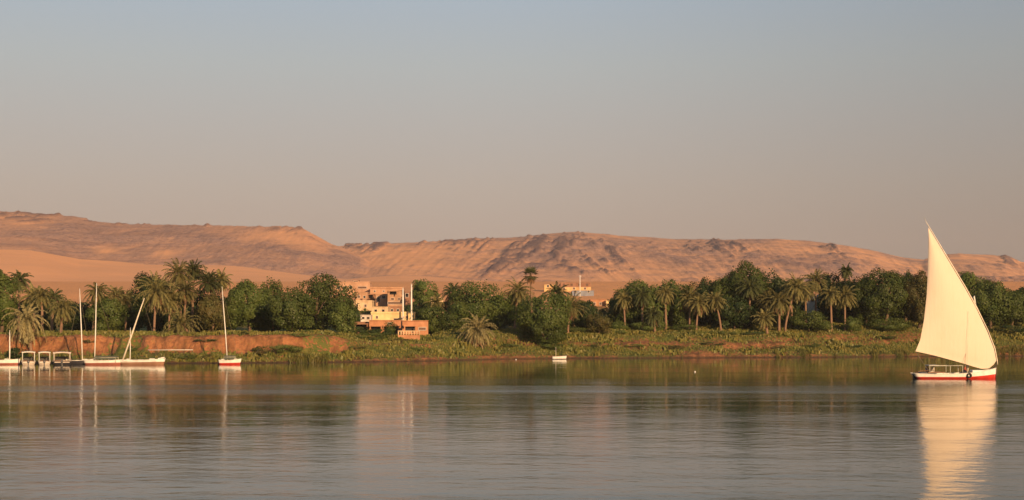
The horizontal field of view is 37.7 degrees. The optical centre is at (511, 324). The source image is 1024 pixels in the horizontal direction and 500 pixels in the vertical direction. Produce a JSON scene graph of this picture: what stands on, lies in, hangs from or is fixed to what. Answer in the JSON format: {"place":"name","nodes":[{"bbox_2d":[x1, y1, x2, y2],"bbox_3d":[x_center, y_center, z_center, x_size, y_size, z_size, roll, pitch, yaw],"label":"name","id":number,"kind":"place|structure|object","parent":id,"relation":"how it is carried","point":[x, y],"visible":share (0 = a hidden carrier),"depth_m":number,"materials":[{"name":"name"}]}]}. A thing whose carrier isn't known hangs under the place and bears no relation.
{"place":"outdoors","nodes":[
{"label":"outdoors","id":0,"kind":"place"},
{"bbox_2d":[0,356,1023,499],"bbox_3d":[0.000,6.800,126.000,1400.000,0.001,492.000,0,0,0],"label":"water","id":1,"kind":"structure","parent":0,"point":[836,428],"depth_m":96.68,"materials":[{"name":"grey liquid"}]},
{"bbox_2d":[52,351,71,364],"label":"motor launch","id":2,"kind":"object","parent":1,"relation":"on","point":[59,360],"visible":0.89,"depth_m":256.52,"materials":[{"name":"paint"}]},
{"bbox_2d":[66,289,111,363],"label":"moored felucca","id":3,"kind":"object","parent":1,"relation":"on","point":[77,361],"visible":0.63,"depth_m":260.99,"materials":[{"name":"paint"}]},
{"bbox_2d":[84,283,122,364],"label":"moored felucca","id":4,"kind":"object","parent":1,"relation":"on","point":[110,361],"visible":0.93,"depth_m":256.28,"materials":[{"name":"red paint"}]},
{"bbox_2d":[120,298,172,364],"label":"moored felucca","id":5,"kind":"object","parent":1,"relation":"on","point":[154,361],"visible":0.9,"depth_m":256.96,"materials":[{"name":"paint"}]},
{"bbox_2d":[218,290,255,364],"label":"moored felucca","id":6,"kind":"object","parent":1,"relation":"on","point":[233,361],"visible":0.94,"depth_m":257.95,"materials":[{"name":"red paint"}]},
{"bbox_2d":[911,220,997,378],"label":"felucca","id":7,"kind":"object","parent":1,"relation":"on","point":[953,328],"visible":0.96,"depth_m":189.87,"materials":[{"name":"white fabric"}]},
{"bbox_2d":[0,210,1023,281],"bbox_3d":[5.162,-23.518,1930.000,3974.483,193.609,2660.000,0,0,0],"label":"hills","id":8,"kind":"structure","parent":0,"point":[55,247],"depth_m":1169.70,"materials":[{"name":"brown sand"}]},
{"bbox_2d":[0,282,1023,363],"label":"ground","id":9,"kind":"structure","parent":0,"point":[245,343],"depth_m":309.38,"materials":[{"name":"brown soil"}]},
{"bbox_2d":[0,269,18,331],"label":"broadleaf tree","id":10,"kind":"object","parent":9,"relation":"on","point":[7,301],"visible":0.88,"depth_m":299.16,"materials":[{"name":"green plant"}]},
{"bbox_2d":[5,346,28,358],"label":"bush","id":11,"kind":"object","parent":9,"relation":"on","point":[14,352],"visible":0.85,"depth_m":268.24,"materials":[{"name":"green plant"}]},
{"bbox_2d":[8,270,33,330],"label":"date palm","id":12,"kind":"object","parent":9,"relation":"on","point":[20,277],"visible":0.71,"depth_m":305.56,"materials":[{"name":"green plant"}]},
{"bbox_2d":[1,301,51,352],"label":"date palm","id":13,"kind":"object","parent":9,"relation":"on","point":[25,331],"visible":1,"depth_m":271.49,"materials":[{"name":"green plant"}]},
{"bbox_2d":[17,283,38,331],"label":"date palm","id":14,"kind":"object","parent":9,"relation":"on","point":[27,299],"visible":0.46,"depth_m":299.20,"materials":[{"name":"green plant"}]},
{"bbox_2d":[17,300,58,330],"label":"broadleaf tree","id":15,"kind":"object","parent":9,"relation":"on","point":[46,317],"visible":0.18,"depth_m":315.13,"materials":[{"name":"green plant"}]},
{"bbox_2d":[27,285,52,328],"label":"date palm","id":16,"kind":"object","parent":9,"relation":"on","point":[41,295],"visible":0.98,"depth_m":295.37,"materials":[{"name":"green plant"}]},
{"bbox_2d":[44,288,66,330],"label":"date palm","id":17,"kind":"object","parent":9,"relation":"on","point":[55,296],"visible":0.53,"depth_m":299.38,"materials":[{"name":"green plant"}]},
{"bbox_2d":[48,297,79,332],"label":"date palm","id":18,"kind":"object","parent":9,"relation":"on","point":[62,316],"visible":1,"depth_m":285.36,"materials":[{"name":"green plant"}]},
{"bbox_2d":[57,301,92,330],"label":"broadleaf tree","id":19,"kind":"object","parent":9,"relation":"on","point":[75,322],"visible":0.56,"depth_m":309.90,"materials":[{"name":"green plant"}]},
{"bbox_2d":[82,282,111,329],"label":"date palm","id":20,"kind":"object","parent":9,"relation":"on","point":[99,291],"visible":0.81,"depth_m":299.80,"materials":[{"name":"green plant"}]},
{"bbox_2d":[85,296,129,330],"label":"broadleaf tree","id":21,"kind":"object","parent":9,"relation":"on","point":[115,320],"visible":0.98,"depth_m":297.99,"materials":[{"name":"green plant"}]},
{"bbox_2d":[102,285,131,313],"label":"date palm","id":22,"kind":"object","parent":9,"relation":"on","point":[117,294],"visible":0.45,"depth_m":304.02,"materials":[{"name":"green plant"}]},
{"bbox_2d":[110,291,139,331],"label":"date palm","id":23,"kind":"object","parent":9,"relation":"on","point":[128,304],"visible":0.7,"depth_m":307.43,"materials":[{"name":"green plant"}]},
{"bbox_2d":[117,307,147,331],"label":"broadleaf tree","id":24,"kind":"object","parent":9,"relation":"on","point":[131,320],"visible":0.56,"depth_m":310.49,"materials":[{"name":"green plant"}]},
{"bbox_2d":[127,271,173,331],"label":"palm tree","id":25,"kind":"object","parent":9,"relation":"on","point":[150,316],"visible":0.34,"depth_m":315.70,"materials":[{"name":"green plant"}]},
{"bbox_2d":[128,270,181,330],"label":"date palm","id":26,"kind":"object","parent":9,"relation":"on","point":[155,297],"visible":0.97,"depth_m":289.64,"materials":[{"name":"green plant"}]},
{"bbox_2d":[156,288,190,328],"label":"date palm","id":27,"kind":"object","parent":9,"relation":"on","point":[175,303],"visible":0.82,"depth_m":291.58,"materials":[{"name":"green plant"}]},
{"bbox_2d":[152,290,195,331],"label":"broadleaf tree","id":28,"kind":"object","parent":9,"relation":"on","point":[165,318],"visible":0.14,"depth_m":314.85,"materials":[{"name":"green plant"}]},
{"bbox_2d":[162,258,197,313],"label":"date palm","id":29,"kind":"object","parent":9,"relation":"on","point":[178,271],"visible":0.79,"depth_m":299.70,"materials":[{"name":"green plant"}]},
{"bbox_2d":[162,306,205,333],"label":"date palm","id":30,"kind":"object","parent":9,"relation":"on","point":[180,326],"visible":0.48,"depth_m":278.94,"materials":[{"name":"green plant"}]},
{"bbox_2d":[169,277,198,323],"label":"date palm","id":31,"kind":"object","parent":9,"relation":"on","point":[186,287],"visible":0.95,"depth_m":293.25,"materials":[{"name":"green plant"}]},
{"bbox_2d":[181,259,206,331],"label":"date palm","id":32,"kind":"object","parent":9,"relation":"on","point":[196,269],"visible":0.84,"depth_m":301.84,"materials":[{"name":"green plant"}]},
{"bbox_2d":[181,290,224,331],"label":"broadleaf tree","id":33,"kind":"object","parent":9,"relation":"on","point":[200,297],"visible":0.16,"depth_m":310.00,"materials":[{"name":"green plant"}]},
{"bbox_2d":[192,266,225,330],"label":"date palm","id":34,"kind":"object","parent":9,"relation":"on","point":[211,285],"visible":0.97,"depth_m":299.61,"materials":[{"name":"green plant"}]},
{"bbox_2d":[195,292,228,331],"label":"broadleaf tree","id":35,"kind":"object","parent":9,"relation":"on","point":[213,316],"visible":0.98,"depth_m":294.41,"materials":[{"name":"green plant"}]},
{"bbox_2d":[214,267,233,329],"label":"date palm","id":36,"kind":"object","parent":9,"relation":"on","point":[222,277],"visible":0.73,"depth_m":303.08,"materials":[{"name":"green plant"}]},
{"bbox_2d":[224,279,272,331],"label":"broadleaf tree","id":37,"kind":"object","parent":9,"relation":"on","point":[243,311],"visible":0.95,"depth_m":297.27,"materials":[{"name":"green plant"}]},
{"bbox_2d":[260,276,283,331],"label":"broadleaf tree","id":38,"kind":"object","parent":9,"relation":"on","point":[273,289],"visible":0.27,"depth_m":307.71,"materials":[{"name":"green plant"}]},
{"bbox_2d":[261,344,303,352],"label":"bush","id":39,"kind":"object","parent":9,"relation":"on","point":[289,347],"visible":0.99,"depth_m":272.69,"materials":[{"name":"green plant"}]},
{"bbox_2d":[266,290,314,331],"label":"broadleaf tree","id":40,"kind":"object","parent":9,"relation":"on","point":[292,317],"visible":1,"depth_m":289.67,"materials":[{"name":"green plant"}]},
{"bbox_2d":[277,271,360,330],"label":"broadleaf tree","id":41,"kind":"object","parent":9,"relation":"on","point":[325,300],"visible":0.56,"depth_m":303.49,"materials":[{"name":"green plant"}]},
{"bbox_2d":[327,300,357,332],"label":"broadleaf tree","id":42,"kind":"object","parent":9,"relation":"on","point":[337,319],"visible":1,"depth_m":296.88,"materials":[{"name":"green plant"}]},
{"bbox_2d":[334,282,371,296],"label":"village house","id":43,"kind":"structure","parent":9,"relation":"on","point":[362,286],"depth_m":440.00,"materials":[{"name":"pink paint"}]},
{"bbox_2d":[353,300,373,310],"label":"village house","id":44,"kind":"structure","parent":9,"relation":"on","point":[367,304],"depth_m":374.00,"materials":[{"name":"beige paint"}]},
{"bbox_2d":[369,320,401,334],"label":"village house","id":45,"kind":"structure","parent":9,"relation":"on","point":[376,324],"depth_m":318.00,"materials":[{"name":"orange paint"}]},
{"bbox_2d":[370,287,404,293],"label":"village house","id":46,"kind":"structure","parent":9,"relation":"on","point":[378,290],"depth_m":432.00,"materials":[{"name":"beige paint"}]},
{"bbox_2d":[371,312,414,319],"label":"village house","id":47,"kind":"structure","parent":9,"relation":"on","point":[387,315],"depth_m":338.00,"materials":[{"name":"yellow paint"}]},
{"bbox_2d":[387,290,404,305],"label":"village house","id":48,"kind":"structure","parent":9,"relation":"on","point":[394,297],"depth_m":390.00,"materials":[{"name":"beige paint"}]},
{"bbox_2d":[401,320,428,334],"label":"village house","id":49,"kind":"structure","parent":9,"relation":"on","point":[421,326],"depth_m":306.04,"materials":[{"name":"orange paint"}]},
{"bbox_2d":[410,278,440,305],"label":"broadleaf tree","id":50,"kind":"object","parent":9,"relation":"on","point":[419,289],"visible":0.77,"depth_m":383.02,"materials":[{"name":"green plant"}]},
{"bbox_2d":[415,305,451,333],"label":"broadleaf tree","id":51,"kind":"object","parent":9,"relation":"on","point":[431,315],"visible":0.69,"depth_m":315.71,"materials":[{"name":"green plant"}]},
{"bbox_2d":[423,293,444,316],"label":"date palm","id":52,"kind":"object","parent":9,"relation":"on","point":[435,299],"visible":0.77,"depth_m":329.30,"materials":[{"name":"green plant"}]},
{"bbox_2d":[437,312,468,330],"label":"broadleaf tree","id":53,"kind":"object","parent":9,"relation":"on","point":[458,324],"visible":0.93,"depth_m":314.46,"materials":[{"name":"green plant"}]},
{"bbox_2d":[441,282,467,313],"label":"date palm","id":54,"kind":"object","parent":9,"relation":"on","point":[445,293],"visible":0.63,"depth_m":333.15,"materials":[{"name":"green plant"}]},
{"bbox_2d":[456,311,497,348],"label":"date palm","id":55,"kind":"object","parent":9,"relation":"on","point":[477,337],"visible":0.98,"depth_m":301.63,"materials":[{"name":"green plant"}]},
{"bbox_2d":[447,279,514,329],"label":"broadleaf tree","id":56,"kind":"object","parent":9,"relation":"on","point":[479,307],"visible":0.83,"depth_m":327.71,"materials":[{"name":"green plant"}]},
{"bbox_2d":[486,295,521,328],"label":"broadleaf tree","id":57,"kind":"object","parent":9,"relation":"on","point":[506,320],"visible":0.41,"depth_m":331.71,"materials":[{"name":"green plant"}]},
{"bbox_2d":[0,318,1023,361],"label":"grass","id":58,"kind":"structure","parent":9,"relation":"on","point":[601,335],"depth_m":314.47,"materials":[{"name":"green plant"}]},
{"bbox_2d":[502,276,534,328],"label":"date palm","id":59,"kind":"object","parent":9,"relation":"on","point":[518,295],"visible":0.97,"depth_m":331.62,"materials":[{"name":"green plant"}]},
{"bbox_2d":[523,266,537,312],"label":"fan palm","id":60,"kind":"object","parent":9,"relation":"on","point":[530,278],"visible":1,"depth_m":331.25,"materials":[{"name":"green plant"}]},
{"bbox_2d":[512,289,572,338],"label":"broadleaf tree","id":61,"kind":"object","parent":9,"relation":"on","point":[524,317],"visible":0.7,"depth_m":314.08,"materials":[{"name":"green plant"}]},
{"bbox_2d":[526,320,567,343],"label":"broadleaf tree","id":62,"kind":"object","parent":9,"relation":"on","point":[537,330],"visible":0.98,"depth_m":311.40,"materials":[{"name":"green plant"}]},
{"bbox_2d":[555,292,588,333],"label":"date palm","id":63,"kind":"object","parent":9,"relation":"on","point":[574,312],"visible":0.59,"depth_m":323.66,"materials":[{"name":"green plant"}]},
{"bbox_2d":[569,299,597,328],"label":"broadleaf tree","id":64,"kind":"object","parent":9,"relation":"on","point":[580,322],"visible":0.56,"depth_m":332.88,"materials":[{"name":"green plant"}]},
{"bbox_2d":[163,345,1023,362],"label":"reeds","id":65,"kind":"object","parent":9,"relation":"on","point":[804,353],"visible":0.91,"depth_m":315.87,"materials":[{"name":"green plant"}]},
{"bbox_2d":[585,311,612,333],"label":"broadleaf tree","id":66,"kind":"object","parent":9,"relation":"on","point":[603,324],"visible":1,"depth_m":324.80,"materials":[{"name":"green plant"}]},
{"bbox_2d":[606,299,630,326],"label":"broadleaf tree","id":67,"kind":"object","parent":9,"relation":"on","point":[619,315],"visible":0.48,"depth_m":340.36,"materials":[{"name":"green plant"}]},
{"bbox_2d":[608,289,632,324],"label":"date palm","id":68,"kind":"object","parent":9,"relation":"on","point":[622,301],"visible":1,"depth_m":335.54,"materials":[{"name":"green plant"}]},
{"bbox_2d":[612,279,659,326],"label":"broadleaf tree","id":69,"kind":"object","parent":9,"relation":"on","point":[633,313],"visible":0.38,"depth_m":339.15,"materials":[{"name":"green plant"}]},
{"bbox_2d":[628,284,654,329],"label":"date palm","id":70,"kind":"object","parent":9,"relation":"on","point":[641,296],"visible":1,"depth_m":333.81,"materials":[{"name":"green plant"}]},
{"bbox_2d":[630,321,669,330],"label":"bush","id":71,"kind":"object","parent":9,"relation":"on","point":[648,328],"visible":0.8,"depth_m":332.24,"materials":[{"name":"green plant"}]},
{"bbox_2d":[640,305,664,331],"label":"date palm","id":72,"kind":"object","parent":9,"relation":"on","point":[651,317],"visible":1,"depth_m":331.28,"materials":[{"name":"green plant"}]},
{"bbox_2d":[638,284,670,329],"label":"palm tree","id":73,"kind":"object","parent":9,"relation":"on","point":[653,290],"visible":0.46,"depth_m":336.48,"materials":[{"name":"green plant"}]},
{"bbox_2d":[654,284,677,329],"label":"date palm","id":74,"kind":"object","parent":9,"relation":"on","point":[666,299],"visible":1,"depth_m":335.63,"materials":[{"name":"green plant"}]},
{"bbox_2d":[657,279,688,324],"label":"palm tree","id":75,"kind":"object","parent":9,"relation":"on","point":[671,286],"visible":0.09,"depth_m":345.35,"materials":[{"name":"green plant"}]},
{"bbox_2d":[668,284,695,328],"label":"broadleaf tree","id":76,"kind":"object","parent":9,"relation":"on","point":[679,314],"visible":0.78,"depth_m":337.39,"materials":[{"name":"green plant"}]},
{"bbox_2d":[677,284,706,328],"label":"date palm","id":77,"kind":"object","parent":9,"relation":"on","point":[691,293],"visible":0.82,"depth_m":335.83,"materials":[{"name":"green plant"}]},
{"bbox_2d":[685,290,715,329],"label":"date palm","id":78,"kind":"object","parent":9,"relation":"on","point":[699,309],"visible":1,"depth_m":333.26,"materials":[{"name":"green plant"}]},
{"bbox_2d":[693,276,718,324],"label":"broadleaf tree","id":79,"kind":"object","parent":9,"relation":"on","point":[702,285],"visible":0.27,"depth_m":344.33,"materials":[{"name":"green plant"}]},
{"bbox_2d":[702,289,729,329],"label":"date palm","id":80,"kind":"object","parent":9,"relation":"on","point":[716,298],"visible":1,"depth_m":333.07,"materials":[{"name":"green plant"}]},
{"bbox_2d":[708,276,739,324],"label":"broadleaf tree","id":81,"kind":"object","parent":9,"relation":"on","point":[722,285],"visible":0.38,"depth_m":341.76,"materials":[{"name":"green plant"}]},
{"bbox_2d":[710,296,759,328],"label":"broadleaf tree","id":82,"kind":"object","parent":9,"relation":"on","point":[743,319],"visible":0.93,"depth_m":335.71,"materials":[{"name":"green plant"}]},
{"bbox_2d":[725,260,771,324],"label":"broadleaf tree","id":83,"kind":"object","parent":9,"relation":"on","point":[735,277],"visible":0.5,"depth_m":341.39,"materials":[{"name":"green plant"}]},
{"bbox_2d":[733,274,764,327],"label":"date palm","id":84,"kind":"object","parent":9,"relation":"on","point":[750,285],"visible":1,"depth_m":336.99,"materials":[{"name":"green plant"}]},
{"bbox_2d":[750,308,776,333],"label":"date palm","id":85,"kind":"object","parent":9,"relation":"on","point":[763,318],"visible":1,"depth_m":331.62,"materials":[{"name":"green plant"}]},
{"bbox_2d":[756,289,777,312],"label":"date palm","id":86,"kind":"object","parent":9,"relation":"on","point":[761,301],"visible":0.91,"depth_m":335.31,"materials":[{"name":"green plant"}]},
{"bbox_2d":[755,268,784,322],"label":"broadleaf tree","id":87,"kind":"object","parent":9,"relation":"on","point":[778,279],"visible":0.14,"depth_m":346.24,"materials":[{"name":"green plant"}]},
{"bbox_2d":[761,286,795,330],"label":"date palm","id":88,"kind":"object","parent":9,"relation":"on","point":[778,307],"visible":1,"depth_m":332.92,"materials":[{"name":"green plant"}]},
{"bbox_2d":[780,271,813,330],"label":"date palm","id":89,"kind":"object","parent":9,"relation":"on","point":[794,285],"visible":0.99,"depth_m":333.88,"materials":[{"name":"green plant"}]},
{"bbox_2d":[787,309,831,331],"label":"bush","id":90,"kind":"object","parent":9,"relation":"on","point":[797,318],"visible":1,"depth_m":334.40,"materials":[{"name":"green plant"}]},
{"bbox_2d":[798,282,820,321],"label":"date palm","id":91,"kind":"object","parent":9,"relation":"on","point":[807,298],"visible":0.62,"depth_m":339.24,"materials":[{"name":"green plant"}]},
{"bbox_2d":[802,268,828,311],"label":"date palm","id":92,"kind":"object","parent":9,"relation":"on","point":[816,278],"visible":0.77,"depth_m":345.79,"materials":[{"name":"green plant"}]},
{"bbox_2d":[818,271,840,319],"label":"broadleaf tree","id":93,"kind":"object","parent":9,"relation":"on","point":[829,279],"visible":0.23,"depth_m":355.81,"materials":[{"name":"green plant"}]},
{"bbox_2d":[818,284,842,329],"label":"date palm","id":94,"kind":"object","parent":9,"relation":"on","point":[830,298],"visible":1,"depth_m":337.61,"materials":[{"name":"green plant"}]},
{"bbox_2d":[813,300,849,320],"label":"broadleaf tree","id":95,"kind":"object","parent":9,"relation":"on","point":[826,313],"visible":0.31,"depth_m":352.58,"materials":[{"name":"green plant"}]},
{"bbox_2d":[832,280,856,322],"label":"broadleaf tree","id":96,"kind":"object","parent":9,"relation":"on","point":[839,311],"visible":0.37,"depth_m":347.92,"materials":[{"name":"green plant"}]},
{"bbox_2d":[838,262,853,283],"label":"date palm","id":97,"kind":"object","parent":9,"relation":"on","point":[846,273],"visible":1,"depth_m":351.44,"materials":[{"name":"green plant"}]},
{"bbox_2d":[833,285,859,330],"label":"date palm","id":98,"kind":"object","parent":9,"relation":"on","point":[846,297],"visible":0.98,"depth_m":337.45,"materials":[{"name":"green plant"}]},
{"bbox_2d":[840,316,861,331],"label":"bush","id":99,"kind":"object","parent":9,"relation":"on","point":[851,322],"visible":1,"depth_m":337.44,"materials":[{"name":"green plant"}]},
{"bbox_2d":[849,279,879,325],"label":"broadleaf tree","id":100,"kind":"object","parent":9,"relation":"on","point":[855,309],"visible":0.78,"depth_m":343.35,"materials":[{"name":"green plant"}]},
{"bbox_2d":[856,267,910,325],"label":"broadleaf tree","id":101,"kind":"object","parent":9,"relation":"on","point":[888,303],"visible":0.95,"depth_m":340.91,"materials":[{"name":"green plant"}]},
{"bbox_2d":[865,318,911,330],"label":"bush","id":102,"kind":"object","parent":9,"relation":"on","point":[895,326],"visible":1,"depth_m":339.59,"materials":[{"name":"green plant"}]},
{"bbox_2d":[902,270,927,328],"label":"broadleaf tree","id":103,"kind":"object","parent":9,"relation":"on","point":[916,309],"visible":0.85,"depth_m":340.52,"materials":[{"name":"green plant"}]},
{"bbox_2d":[958,271,995,320],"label":"broadleaf tree","id":104,"kind":"object","parent":9,"relation":"on","point":[970,280],"visible":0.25,"depth_m":342.99,"materials":[{"name":"green plant"}]},
{"bbox_2d":[970,277,1015,328],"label":"broadleaf tree","id":105,"kind":"object","parent":9,"relation":"on","point":[984,304],"visible":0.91,"depth_m":339.10,"materials":[{"name":"green plant"}]},
{"bbox_2d":[991,286,1023,324],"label":"broadleaf tree","id":106,"kind":"object","parent":9,"relation":"on","point":[1016,314],"visible":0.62,"depth_m":340.70,"materials":[{"name":"green plant"}]},
{"bbox_2d":[0,0,1023,261],"label":"sky","id":107,"kind":"structure","parent":0,"point":[854,123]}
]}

